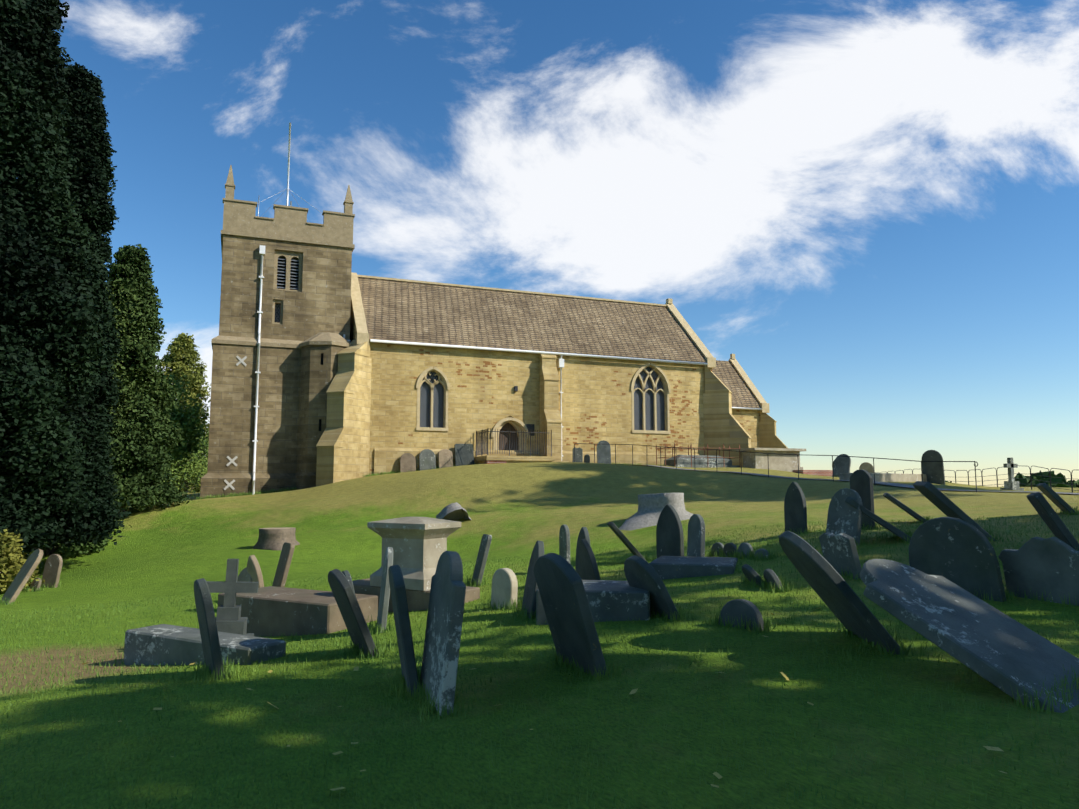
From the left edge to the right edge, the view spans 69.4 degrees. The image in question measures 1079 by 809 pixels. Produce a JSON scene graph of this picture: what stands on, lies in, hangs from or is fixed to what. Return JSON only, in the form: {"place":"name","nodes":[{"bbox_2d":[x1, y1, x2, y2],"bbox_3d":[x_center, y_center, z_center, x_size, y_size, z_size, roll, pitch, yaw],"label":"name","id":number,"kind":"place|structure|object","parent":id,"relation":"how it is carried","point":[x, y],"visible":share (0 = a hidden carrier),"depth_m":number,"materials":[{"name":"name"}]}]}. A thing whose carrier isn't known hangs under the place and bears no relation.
{"place":"outdoors","nodes":[
{"label":"outdoors","id":0,"kind":"place"},
{"bbox_2d":[0,462,1078,808],"bbox_3d":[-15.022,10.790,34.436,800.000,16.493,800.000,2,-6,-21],"label":"ground","id":1,"kind":"structure","parent":0,"point":[176,550],"depth_m":6.26,"materials":[{"name":"green plant"}]},
{"bbox_2d":[0,47,17,511],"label":"conifer tree","id":2,"kind":"object","parent":1,"relation":"on","point":[10,164],"depth_m":20.58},
{"bbox_2d":[0,529,44,593],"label":"golden shrub","id":3,"kind":"object","parent":1,"relation":"on","point":[11,556],"visible":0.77,"depth_m":17.72,"materials":[{"name":"plant"}]},
{"bbox_2d":[2,549,42,604],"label":"headstone","id":4,"kind":"object","parent":1,"relation":"on","point":[22,577],"visible":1,"depth_m":16.44,"materials":[{"name":"beige stone"}]},
{"bbox_2d":[40,554,62,587],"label":"headstone","id":5,"kind":"object","parent":1,"relation":"on","point":[52,569],"visible":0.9,"depth_m":18.49,"materials":[{"name":"beige stone"}]},
{"bbox_2d":[21,536,109,557],"bbox_3d":[-15.453,3.914,24.220,3.932,1.976,3.945,2,-6,-21],"label":"shrub","id":6,"kind":"object","parent":1,"relation":"on","point":[75,549],"depth_m":23.96,"materials":[{"name":"plant"}]},
{"bbox_2d":[0,0,131,552],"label":"conifer tree","id":7,"kind":"object","parent":1,"relation":"on","point":[46,274],"depth_m":20.21,"materials":[{"name":"plant"}]},
{"bbox_2d":[54,62,127,517],"bbox_3d":[-16.438,-3.516,27.102,4.278,17.063,4.302,2,-6,-21],"label":"conifer tree","id":8,"kind":"object","parent":1,"relation":"on","point":[92,150],"visible":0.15,"depth_m":27.07,"materials":[{"name":"plant"}]},
{"bbox_2d":[107,332,139,478],"bbox_3d":[-16.372,-0.871,30.803,1.750,9.164,1.750,2,-6,-21],"label":"conifer tree","id":9,"kind":"object","parent":1,"relation":"on","point":[119,367],"visible":0.02,"depth_m":30.44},
{"bbox_2d":[105,244,195,516],"bbox_3d":[-16.374,-0.879,30.876,5.290,11.068,5.541,2,-6,-21],"label":"conifer tree","id":10,"kind":"object","parent":1,"relation":"on","point":[134,303],"depth_m":30.29,"materials":[{"name":"plant"}]},
{"bbox_2d":[130,372,210,503],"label":"broadleaf tree","id":11,"kind":"object","parent":1,"relation":"on","point":[188,419],"depth_m":42.47,"materials":[{"name":"plant"}]},
{"bbox_2d":[156,332,210,492],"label":"conifer tree","id":12,"kind":"object","parent":1,"relation":"on","point":[181,346],"depth_m":84.95,"materials":[{"name":"plant"}]},
{"bbox_2d":[165,425,208,492],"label":"shrub","id":13,"kind":"object","parent":1,"relation":"on","point":[194,467],"visible":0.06,"depth_m":64.81,"materials":[{"name":"plant"}]},
{"bbox_2d":[124,624,285,664],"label":"slab","id":14,"kind":"structure","parent":1,"relation":"on","point":[166,644],"depth_m":8.55,"materials":[{"name":"grey stone"}]},
{"bbox_2d":[194,578,224,676],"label":"headstone","id":15,"kind":"object","parent":1,"relation":"on","point":[208,629],"visible":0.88,"depth_m":7.30,"materials":[{"name":"stone"}]},
{"bbox_2d":[207,559,258,635],"bbox_3d":[-3.978,2.699,9.978,0.660,1.419,0.480,3,-7,-13],"label":"stone cross","id":16,"kind":"object","parent":1,"relation":"on","point":[229,619],"visible":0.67,"depth_m":9.95,"materials":[{"name":"stone"}]},
{"bbox_2d":[237,567,251,581],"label":"headstone","id":17,"kind":"object","parent":1,"relation":"on","point":[244,575],"visible":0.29,"depth_m":13.65,"materials":[{"name":"beige stone"}]},
{"bbox_2d":[200,343,300,498],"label":"tower","id":18,"kind":"structure","parent":1,"relation":"on","point":[232,411],"depth_m":36.15,"materials":[{"name":"stone"}]},
{"bbox_2d":[224,356,246,489],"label":"wall tie plates","id":19,"kind":"object","parent":18,"relation":"attached to","point":[236,457],"visible":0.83,"depth_m":35.63,"materials":[{"name":"beige"}]},
{"bbox_2d":[252,245,264,494],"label":"white tower fittings","id":20,"kind":"object","parent":18,"relation":"attached to","point":[261,277],"visible":0.96,"depth_m":36.33,"materials":[{"name":"metal"}]},
{"bbox_2d":[211,165,354,349],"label":"tower trim","id":21,"kind":"structure","parent":18,"relation":"on","point":[289,223],"depth_m":37.62,"materials":[{"name":"stone"}]},
{"bbox_2d":[219,234,351,340],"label":"tower","id":22,"kind":"structure","parent":21,"relation":"on","point":[318,301],"depth_m":37.48,"materials":[{"name":"stone"}]},
{"bbox_2d":[274,258,298,322],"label":"louvred windows","id":23,"kind":"structure","parent":22,"relation":"on","point":[281,274],"depth_m":37.96,"materials":[{"name":"grey"}]},
{"bbox_2d":[258,123,319,216],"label":"flagpole","id":24,"kind":"object","parent":21,"relation":"on","point":[288,189],"visible":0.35,"depth_m":41.16,"materials":[{"name":"grey"}]},
{"bbox_2d":[247,555,263,587],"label":"headstone","id":25,"kind":"object","parent":1,"relation":"on","point":[254,569],"visible":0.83,"depth_m":13.38,"materials":[{"name":"beige stone"}]},
{"bbox_2d":[253,527,299,549],"bbox_3d":[-7.529,4.024,22.862,1.710,0.777,2.380,2,-6,-21],"label":"tree stump","id":26,"kind":"object","parent":1,"relation":"on","point":[273,538],"visible":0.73,"depth_m":22.43,"materials":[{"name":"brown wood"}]},
{"bbox_2d":[272,542,294,586],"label":"headstone","id":27,"kind":"object","parent":1,"relation":"on","point":[283,566],"visible":0.58,"depth_m":14.14,"materials":[{"name":"beige stone"}]},
{"bbox_2d":[218,586,377,636],"bbox_3d":[-3.519,3.182,11.284,2.208,0.847,1.000,-3,-7,29],"label":"ledger tomb","id":28,"kind":"object","parent":1,"relation":"on","point":[275,611],"visible":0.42,"depth_m":10.85,"materials":[{"name":"beige stone"}]},
{"bbox_2d":[295,472,315,489],"bbox_3d":[-10.025,4.682,36.447,2.800,3.000,1.700,2,-6,-21],"label":"stair turret base","id":29,"kind":"object","parent":1,"relation":"on","point":[305,480],"visible":0.11,"depth_m":35.85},
{"bbox_2d":[297,345,345,471],"bbox_3d":[-10.046,0.237,36.970,2.560,5.950,1.580,2,-6,-21],"label":"stair turret","id":30,"kind":"object","parent":1,"relation":"on","point":[318,367],"visible":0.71,"depth_m":36.41,"materials":[{"name":"stone"}]},
{"bbox_2d":[299,332,351,346],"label":"stair turret roof","id":31,"kind":"structure","parent":30,"relation":"on","point":[326,338],"depth_m":36.93,"materials":[{"name":"stone"}]},
{"bbox_2d":[328,569,377,656],"bbox_3d":[-1.870,2.346,8.053,0.085,1.380,0.660,-23,6,-28],"label":"headstone","id":32,"kind":"object","parent":1,"relation":"on","point":[349,607],"visible":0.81,"depth_m":7.81,"materials":[{"name":"stone"}]},
{"bbox_2d":[377,547,392,632],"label":"headstone","id":33,"kind":"object","parent":1,"relation":"on","point":[384,597],"visible":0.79,"depth_m":9.61,"materials":[{"name":"grey stone"}]},
{"bbox_2d":[388,565,418,695],"bbox_3d":[-1.111,2.078,6.508,0.085,1.468,0.620,-8,-4,-16],"label":"headstone","id":34,"kind":"object","parent":1,"relation":"on","point":[403,626],"visible":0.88,"depth_m":6.24,"materials":[{"name":"stone"}]},
{"bbox_2d":[400,453,415,471],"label":"headstone","id":35,"kind":"object","parent":1,"relation":"on","point":[407,462],"visible":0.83,"depth_m":37.23,"materials":[{"name":"beige stone"}]},
{"bbox_2d":[352,578,479,612],"bbox_3d":[-2.073,3.195,12.151,0.766,0.750,2.297,9,-11,-57],"label":"tomb base","id":36,"kind":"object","parent":1,"relation":"on","point":[417,600],"depth_m":11.70,"materials":[{"name":"stone"}]},
{"bbox_2d":[367,517,460,590],"bbox_3d":[-1.957,2.289,12.172,0.871,1.057,1.170,9,-11,-57],"label":"pedestal tomb","id":37,"kind":"object","parent":36,"relation":"on","point":[418,545],"visible":0.81,"depth_m":11.88,"materials":[{"name":"beige stone"}]},
{"bbox_2d":[419,449,435,470],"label":"headstone","id":38,"kind":"object","parent":1,"relation":"on","point":[427,459],"visible":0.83,"depth_m":37.60,"materials":[{"name":"grey stone"}]},
{"bbox_2d":[195,462,663,499],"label":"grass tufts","id":39,"kind":"object","parent":1,"relation":"on","point":[262,492],"depth_m":35.72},
{"bbox_2d":[420,551,465,715],"bbox_3d":[-0.775,1.954,6.070,0.100,1.602,0.740,9,-9,-20],"label":"headstone","id":40,"kind":"object","parent":1,"relation":"on","point":[439,668],"visible":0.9,"depth_m":5.92,"materials":[{"name":"grey stone"}]},
{"bbox_2d":[438,449,452,467],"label":"headstone","id":41,"kind":"object","parent":1,"relation":"on","point":[445,457],"visible":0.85,"depth_m":37.93,"materials":[{"name":"beige stone"}]},
{"bbox_2d":[436,502,470,519],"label":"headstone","id":42,"kind":"object","parent":1,"relation":"on","point":[453,511],"visible":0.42,"depth_m":24.56,"materials":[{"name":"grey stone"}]},
{"bbox_2d":[454,444,473,465],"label":"headstone","id":43,"kind":"object","parent":1,"relation":"on","point":[464,454],"visible":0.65,"depth_m":38.32,"materials":[{"name":"stone"}]},
{"bbox_2d":[471,534,491,585],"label":"headstone","id":44,"kind":"object","parent":1,"relation":"on","point":[482,556],"visible":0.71,"depth_m":13.51,"materials":[{"name":"grey stone"}]},
{"bbox_2d":[491,568,517,608],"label":"headstone","id":45,"kind":"object","parent":1,"relation":"on","point":[504,586],"visible":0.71,"depth_m":10.40,"materials":[{"name":"stone"}]},
{"bbox_2d":[475,455,568,463],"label":"stone steps","id":46,"kind":"structure","parent":1,"relation":"on","point":[509,459],"depth_m":37.52,"materials":[{"name":"stone"}]},
{"bbox_2d":[476,428,551,456],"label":"door railings","id":47,"kind":"object","parent":46,"relation":"on","point":[483,437],"depth_m":37.78,"materials":[{"name":"grey"}]},
{"bbox_2d":[52,581,1005,790],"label":"fallen leaves","id":48,"kind":"object","parent":1,"relation":"on","point":[716,774],"visible":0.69,"depth_m":5.09,"materials":[{"name":"yellow plant"}]},
{"bbox_2d":[522,541,543,617],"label":"headstone","id":49,"kind":"object","parent":1,"relation":"on","point":[529,596],"visible":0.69,"depth_m":9.52,"materials":[{"name":"stone"}]},
{"bbox_2d":[316,340,751,486],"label":"buttresses","id":50,"kind":"structure","parent":1,"relation":"on","point":[343,445],"depth_m":37.27,"materials":[{"name":"stone"}]},
{"bbox_2d":[0,463,1078,721],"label":"grass tufts","id":51,"kind":"object","parent":1,"relation":"on","point":[206,673],"depth_m":7.62,"materials":[{"name":"plant"}]},
{"bbox_2d":[369,342,711,474],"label":"nave walls","id":52,"kind":"structure","parent":1,"relation":"on","point":[596,400],"depth_m":40.00,"materials":[{"name":"stone"}]},
{"bbox_2d":[498,423,517,449],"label":"church door","id":53,"kind":"structure","parent":52,"relation":"attached to","point":[506,426],"depth_m":40.05,"materials":[{"name":"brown wood"}]},
{"bbox_2d":[343,334,707,455],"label":"white nave fittings","id":54,"kind":"object","parent":52,"relation":"attached to","point":[560,363],"visible":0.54,"depth_m":40.62,"materials":[{"name":"metal"}]},
{"bbox_2d":[350,302,704,357],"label":"nave gables","id":55,"kind":"object","parent":52,"relation":"on","point":[353,332],"visible":0.04,"depth_m":39.48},
{"bbox_2d":[358,277,706,362],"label":"church roof","id":56,"kind":"structure","parent":52,"relation":"on","point":[421,313],"depth_m":42.45,"materials":[{"name":"tile"}]},
{"bbox_2d":[357,275,666,306],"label":"roof ridge","id":57,"kind":"structure","parent":56,"relation":"on","point":[479,287],"depth_m":44.71,"materials":[{"name":"stone"}]},
{"bbox_2d":[351,272,715,368],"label":"gable coping","id":58,"kind":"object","parent":52,"relation":"attached to","point":[362,335],"depth_m":40.95,"materials":[{"name":"stone"}]},
{"bbox_2d":[420,367,664,430],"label":"window glass","id":59,"kind":"object","parent":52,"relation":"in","point":[438,397],"visible":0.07,"depth_m":42.72,"materials":[{"name":"glass"}]},
{"bbox_2d":[559,524,569,562],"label":"headstone","id":60,"kind":"object","parent":1,"relation":"on","point":[564,542],"visible":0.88,"depth_m":14.34,"materials":[{"name":"grey stone"}]},
{"bbox_2d":[533,553,608,677],"bbox_3d":[0.291,1.968,6.614,0.100,1.460,0.800,-17,4,-23],"label":"headstone","id":61,"kind":"object","parent":1,"relation":"on","point":[564,599],"visible":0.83,"depth_m":6.43,"materials":[{"name":"stone"}]},
{"bbox_2d":[572,447,582,462],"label":"headstone","id":62,"kind":"object","parent":1,"relation":"on","point":[579,454],"visible":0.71,"depth_m":38.64,"materials":[{"name":"grey stone"}]},
{"bbox_2d":[575,527,589,578],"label":"headstone","id":63,"kind":"object","parent":1,"relation":"on","point":[583,533],"visible":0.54,"depth_m":12.27,"materials":[{"name":"stone"}]},
{"bbox_2d":[579,539,599,579],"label":"headstone","id":64,"kind":"object","parent":1,"relation":"on","point":[588,566],"visible":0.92,"depth_m":10.89,"materials":[{"name":"stone"}]},
{"bbox_2d":[536,580,650,624],"bbox_3d":[0.680,2.438,9.104,1.269,0.647,1.000,-1,-6,11],"label":"ledger tomb","id":65,"kind":"object","parent":1,"relation":"on","point":[609,600],"visible":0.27,"depth_m":8.60,"materials":[{"name":"grey stone"}]},
{"bbox_2d":[597,440,610,463],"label":"headstone","id":66,"kind":"object","parent":1,"relation":"on","point":[603,452],"visible":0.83,"depth_m":39.42,"materials":[{"name":"stone"}]},
{"bbox_2d":[607,522,645,559],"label":"headstone","id":67,"kind":"object","parent":1,"relation":"on","point":[623,538],"visible":0.65,"depth_m":15.58,"materials":[{"name":"stone"}]},
{"bbox_2d":[624,555,679,619],"bbox_3d":[1.301,2.236,8.733,0.090,1.188,0.720,-27,2,-22],"label":"headstone","id":68,"kind":"object","parent":1,"relation":"on","point":[641,573],"visible":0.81,"depth_m":8.54,"materials":[{"name":"stone"}]},
{"bbox_2d":[619,493,692,529],"bbox_3d":[3.657,2.955,21.031,3.354,1.160,2.343,8,-10,-53],"label":"tree stump","id":69,"kind":"object","parent":1,"relation":"on","point":[650,508],"visible":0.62,"depth_m":20.40,"materials":[{"name":"stone"}]},
{"bbox_2d":[656,504,683,557],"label":"headstone","id":70,"kind":"object","parent":1,"relation":"on","point":[669,536],"visible":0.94,"depth_m":13.33,"materials":[{"name":"stone"}]},
{"bbox_2d":[649,556,737,579],"bbox_3d":[2.372,2.634,11.894,1.226,0.509,1.300,-2,-6,17],"label":"chest tomb","id":71,"kind":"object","parent":1,"relation":"on","point":[669,567],"depth_m":11.38,"materials":[{"name":"grey stone"}]},
{"bbox_2d":[687,514,704,556],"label":"headstone","id":72,"kind":"object","parent":1,"relation":"on","point":[696,537],"visible":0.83,"depth_m":12.67,"materials":[{"name":"grey stone"}]},
{"bbox_2d":[656,442,739,467],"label":"tomb railings","id":73,"kind":"object","parent":1,"relation":"on","point":[719,448],"visible":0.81,"depth_m":40.21,"materials":[{"name":"metal"}]},
{"bbox_2d":[660,455,739,467],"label":"chest tomb","id":74,"kind":"object","parent":1,"relation":"on","point":[685,461],"visible":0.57,"depth_m":40.02,"materials":[{"name":"grey stone"}]},
{"bbox_2d":[723,542,737,556],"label":"headstone","id":75,"kind":"object","parent":1,"relation":"on","point":[730,547],"visible":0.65,"depth_m":12.82,"materials":[{"name":"grey stone"}]},
{"bbox_2d":[718,599,763,630],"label":"headstone","id":76,"kind":"object","parent":1,"relation":"on","point":[737,608],"visible":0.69,"depth_m":7.85,"materials":[{"name":"grey stone"}]},
{"bbox_2d":[738,543,753,557],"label":"headstone","id":77,"kind":"object","parent":1,"relation":"on","point":[744,548],"visible":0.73,"depth_m":12.35,"materials":[{"name":"grey stone"}]},
{"bbox_2d":[732,366,760,447],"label":"chancel walls","id":78,"kind":"structure","parent":1,"relation":"on","point":[748,420],"depth_m":46.62,"materials":[{"name":"stone"}]},
{"bbox_2d":[712,360,760,407],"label":"roof","id":79,"kind":"structure","parent":78,"relation":"on","point":[727,374],"depth_m":47.91,"materials":[{"name":"tile"}]},
{"bbox_2d":[729,354,769,412],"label":"gable coping","id":80,"kind":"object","parent":78,"relation":"on","point":[764,404],"depth_m":48.17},
{"bbox_2d":[742,564,762,585],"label":"headstone","id":81,"kind":"object","parent":1,"relation":"on","point":[749,572],"visible":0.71,"depth_m":10.19,"materials":[{"name":"stone"}]},
{"bbox_2d":[736,448,805,471],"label":"chest tomb","id":82,"kind":"object","parent":1,"relation":"on","point":[778,460],"visible":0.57,"depth_m":40.44,"materials":[{"name":"stone"}]},
{"bbox_2d":[763,568,782,590],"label":"headstone","id":83,"kind":"object","parent":1,"relation":"on","point":[771,575],"visible":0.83,"depth_m":9.88,"materials":[{"name":"grey stone"}]},
{"bbox_2d":[759,413,787,447],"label":"buttress","id":84,"kind":"structure","parent":1,"relation":"on","point":[768,438],"depth_m":46.60,"materials":[{"name":"stone"}]},
{"bbox_2d":[574,443,977,491],"bbox_3d":[8.709,2.548,32.350,17.669,2.476,1.991,-6,-8,44],"label":"path handrail","id":85,"kind":"object","parent":1,"relation":"on","point":[782,454],"visible":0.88,"depth_m":32.51,"materials":[{"name":"black metal"}]},
{"bbox_2d":[784,482,806,533],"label":"headstone","id":86,"kind":"object","parent":1,"relation":"on","point":[795,512],"visible":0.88,"depth_m":15.09,"materials":[{"name":"stone"}]},
{"bbox_2d":[792,470,832,475],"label":"boundary wall","id":87,"kind":"structure","parent":1,"relation":"on","point":[821,472],"depth_m":39.94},
{"bbox_2d":[819,532,860,579],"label":"headstone","id":88,"kind":"object","parent":1,"relation":"on","point":[839,551],"visible":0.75,"depth_m":10.18,"materials":[{"name":"grey stone"}]},
{"bbox_2d":[832,454,850,476],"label":"headstone","id":89,"kind":"object","parent":1,"relation":"on","point":[842,464],"visible":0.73,"depth_m":36.54,"materials":[{"name":"grey stone"}]},
{"bbox_2d":[779,531,904,654],"bbox_3d":[2.773,1.831,7.039,0.090,1.702,0.950,-39,-5,-3],"label":"headstone","id":90,"kind":"object","parent":1,"relation":"on","point":[835,592],"visible":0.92,"depth_m":6.80,"materials":[{"name":"stone"}]},
{"bbox_2d":[826,488,862,545],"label":"headstone","id":91,"kind":"object","parent":1,"relation":"on","point":[844,517],"visible":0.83,"depth_m":12.19,"materials":[{"name":"grey stone"}]},
{"bbox_2d":[850,470,874,529],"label":"headstone","id":92,"kind":"object","parent":1,"relation":"on","point":[861,483],"visible":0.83,"depth_m":14.23,"materials":[{"name":"stone"}]},
{"bbox_2d":[844,497,910,541],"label":"headstone","id":93,"kind":"object","parent":1,"relation":"on","point":[878,519],"visible":0.56,"depth_m":11.84,"materials":[{"name":"stone"}]},
{"bbox_2d":[839,473,926,481],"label":"boundary wall","id":94,"kind":"structure","parent":1,"relation":"on","point":[887,477],"depth_m":32.61,"materials":[{"name":"stone"}]},
{"bbox_2d":[883,493,926,522],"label":"headstone","id":95,"kind":"object","parent":1,"relation":"on","point":[902,506],"visible":0.69,"depth_m":15.52,"materials":[{"name":"stone"}]},
{"bbox_2d":[921,450,945,484],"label":"headstone","id":96,"kind":"object","parent":1,"relation":"on","point":[934,472],"visible":0.77,"depth_m":34.42,"materials":[{"name":"stone"}]},
{"bbox_2d":[913,481,996,540],"bbox_3d":[6.487,1.776,11.961,1.602,0.100,1.050,45,8,15],"label":"headstone","id":97,"kind":"object","parent":1,"relation":"on","point":[939,500],"visible":0.65,"depth_m":11.63,"materials":[{"name":"stone"}]},
{"bbox_2d":[908,516,1005,601],"bbox_3d":[4.764,1.959,8.952,0.085,1.339,1.050,-6,-5,-31],"label":"headstone","id":98,"kind":"object","parent":1,"relation":"on","point":[959,552],"visible":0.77,"depth_m":8.84,"materials":[{"name":"stone"}]},
{"bbox_2d":[860,559,1078,712],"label":"headstone","id":99,"kind":"object","parent":1,"relation":"on","point":[997,648],"visible":1,"depth_m":5.68,"materials":[{"name":"grey stone"}]},
{"bbox_2d":[875,466,1078,491],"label":"estate fence","id":100,"kind":"object","parent":1,"relation":"on","point":[1031,479],"visible":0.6,"depth_m":40.98,"materials":[{"name":"black metal"}]},
{"bbox_2d":[1000,458,1023,490],"bbox_3d":[21.094,3.300,34.838,0.700,1.850,0.600,2,-6,-21],"label":"stone cross","id":101,"kind":"object","parent":1,"relation":"on","point":[1011,483],"visible":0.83,"depth_m":34.77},
{"bbox_2d":[998,537,1078,605],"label":"headstone","id":102,"kind":"object","parent":1,"relation":"on","point":[1037,566],"visible":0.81,"depth_m":8.34,"materials":[{"name":"grey stone"}]},
{"bbox_2d":[1002,470,1077,487],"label":"distant tree","id":103,"kind":"object","parent":1,"relation":"on","point":[1024,481],"visible":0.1,"depth_m":152.40,"materials":[{"name":"green plant"}]},
{"bbox_2d":[1027,492,1078,550],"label":"headstone","id":104,"kind":"object","parent":1,"relation":"on","point":[1050,517],"visible":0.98,"depth_m":10.22,"materials":[{"name":"stone"}]},
{"bbox_2d":[1037,483,1076,514],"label":"headstone","id":105,"kind":"object","parent":1,"relation":"on","point":[1054,497],"visible":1,"depth_m":15.13,"materials":[{"name":"stone"}]},
{"bbox_2d":[54,0,1078,486],"label":"sky","id":106,"kind":"structure","parent":0,"point":[871,206],"materials":[{"name":"blue"}]},
{"bbox_2d":[618,464,1078,493],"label":"church path","id":107,"kind":"structure","parent":0,"point":[896,484],"depth_m":29.83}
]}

